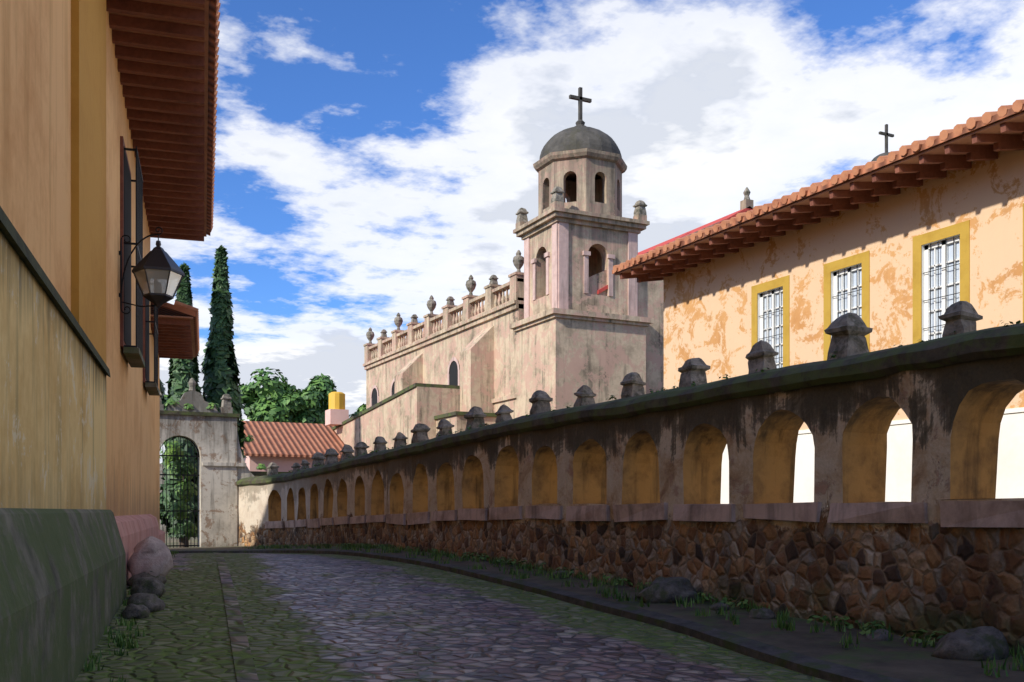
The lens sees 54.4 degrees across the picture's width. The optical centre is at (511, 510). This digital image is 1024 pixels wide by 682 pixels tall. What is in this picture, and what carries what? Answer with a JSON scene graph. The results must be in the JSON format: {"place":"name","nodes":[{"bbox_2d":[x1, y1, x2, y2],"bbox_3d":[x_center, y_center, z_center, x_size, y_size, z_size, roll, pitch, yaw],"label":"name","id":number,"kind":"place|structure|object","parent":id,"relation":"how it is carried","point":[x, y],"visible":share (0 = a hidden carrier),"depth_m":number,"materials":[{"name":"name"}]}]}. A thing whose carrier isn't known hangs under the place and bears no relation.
{"place":"outdoors","nodes":[
{"label":"outdoors","id":0,"kind":"place"},
{"bbox_2d":[74,552,258,681],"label":"walk","id":1,"kind":"structure","parent":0,"point":[187,632],"depth_m":10.60,"materials":[{"name":"green stone"}]},
{"bbox_2d":[82,320,1023,681],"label":"grass","id":2,"kind":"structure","parent":1,"relation":"on","point":[118,638],"depth_m":13.28,"materials":[{"name":"green plant"}]},
{"bbox_2d":[121,537,1012,660],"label":"boulders","id":3,"kind":"object","parent":1,"relation":"on","point":[150,564],"visible":0.86,"depth_m":13.13,"materials":[{"name":"grey stone"}]},
{"bbox_2d":[165,534,196,547],"bbox_3d":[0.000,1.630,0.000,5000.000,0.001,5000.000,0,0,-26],"label":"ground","id":4,"kind":"structure","parent":0,"point":[176,541],"depth_m":53.21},
{"bbox_2d":[0,0,220,681],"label":"building","id":5,"kind":"structure","parent":4,"relation":"on","point":[108,116],"depth_m":10.82,"materials":[{"name":"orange paint"}]},
{"bbox_2d":[119,227,184,313],"bbox_3d":[-5.976,-4.029,16.696,0.829,1.498,0.892,0,0,34],"label":"lantern","id":6,"kind":"object","parent":5,"relation":"attached to","point":[158,272],"visible":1,"depth_m":16.56,"materials":[{"name":"black metal"}]},
{"bbox_2d":[160,380,165,408],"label":"tree","id":7,"kind":"object","parent":4,"relation":"on","point":[162,389],"depth_m":48.26,"materials":[{"name":"green plant"}]},
{"bbox_2d":[160,263,202,547],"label":"cypress","id":8,"kind":"object","parent":4,"relation":"on","point":[182,372],"visible":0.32,"depth_m":43.59,"materials":[{"name":"green plant"}]},
{"bbox_2d":[160,390,253,546],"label":"arch","id":9,"kind":"structure","parent":4,"relation":"on","point":[211,434],"depth_m":38.89,"materials":[{"name":"white paint"}]},
{"bbox_2d":[160,436,199,547],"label":"iron gate","id":10,"kind":"structure","parent":9,"relation":"attached to","point":[180,510],"depth_m":38.66,"materials":[{"name":"black metal"}]},
{"bbox_2d":[160,378,231,406],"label":"gate finials","id":11,"kind":"object","parent":9,"relation":"on","point":[226,399],"visible":0.76,"depth_m":39.26,"materials":[{"name":"grey stone"}]},
{"bbox_2d":[160,399,266,546],"bbox_3d":[-12.002,-1.368,39.879,3.977,5.938,2.048,0,0,-26],"label":"creeper","id":12,"kind":"object","parent":9,"relation":"attached to","point":[190,486],"visible":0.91,"depth_m":39.45,"materials":[{"name":"green plant"}]},
{"bbox_2d":[201,245,246,457],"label":"cypress","id":13,"kind":"object","parent":4,"relation":"on","point":[220,370],"visible":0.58,"depth_m":45.25,"materials":[{"name":"green plant"}]},
{"bbox_2d":[160,392,348,533],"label":"house","id":14,"kind":"structure","parent":4,"relation":"on","point":[284,446],"depth_m":51.90,"materials":[{"name":"orange"}]},
{"bbox_2d":[238,367,336,423],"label":"tree","id":15,"kind":"object","parent":4,"relation":"on","point":[274,399],"visible":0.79,"depth_m":68.39,"materials":[{"name":"green plant"}]},
{"bbox_2d":[349,403,365,417],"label":"tree","id":16,"kind":"object","parent":4,"relation":"on","point":[362,407],"visible":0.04,"depth_m":74.19,"materials":[{"name":"green plant"}]},
{"bbox_2d":[331,148,753,455],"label":"church","id":17,"kind":"structure","parent":4,"relation":"on","point":[564,318],"depth_m":40.46,"materials":[{"name":"beige"}]},
{"bbox_2d":[366,186,749,342],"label":"stone finials","id":18,"kind":"object","parent":17,"relation":"on","point":[557,192],"visible":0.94,"depth_m":42.90,"materials":[{"name":"grey stone"}]},
{"bbox_2d":[539,87,621,159],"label":"dome","id":19,"kind":"structure","parent":17,"relation":"attached to","point":[580,135],"depth_m":39.39,"materials":[{"name":"grey stone"}]},
{"bbox_2d":[238,354,1023,655],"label":"arcade wall","id":20,"kind":"structure","parent":4,"relation":"on","point":[635,498],"depth_m":13.40,"materials":[{"name":"yellow paint"}]},
{"bbox_2d":[266,301,982,475],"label":"wall finials","id":21,"kind":"object","parent":20,"relation":"on","point":[846,331],"visible":0.78,"depth_m":14.98,"materials":[{"name":"grey stone"}]},
{"bbox_2d":[236,322,1023,485],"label":"wall coping","id":22,"kind":"object","parent":20,"relation":"attached to","point":[988,344],"visible":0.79,"depth_m":13.02,"materials":[{"name":"grey stone"}]},
{"bbox_2d":[612,99,1023,503],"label":"building","id":23,"kind":"structure","parent":4,"relation":"on","point":[906,244],"depth_m":20.54,"materials":[{"name":"orange"}]},
{"bbox_2d":[171,553,830,681],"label":"road","id":24,"kind":"structure","parent":0,"point":[307,617],"depth_m":11.47,"materials":[{"name":"grey stone"}]},
{"bbox_2d":[150,0,1023,462],"label":"sky","id":25,"kind":"structure","parent":0,"point":[373,158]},
{"bbox_2d":[165,546,1023,681],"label":"walk","id":26,"kind":"structure","parent":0,"point":[825,655],"depth_m":11.24,"materials":[{"name":"grey stone"}]},
{"bbox_2d":[872,124,893,160],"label":"cross","id":27,"kind":"object","parent":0,"point":[886,134],"visible":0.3,"depth_m":60.31,"materials":[{"name":"grey metal"}]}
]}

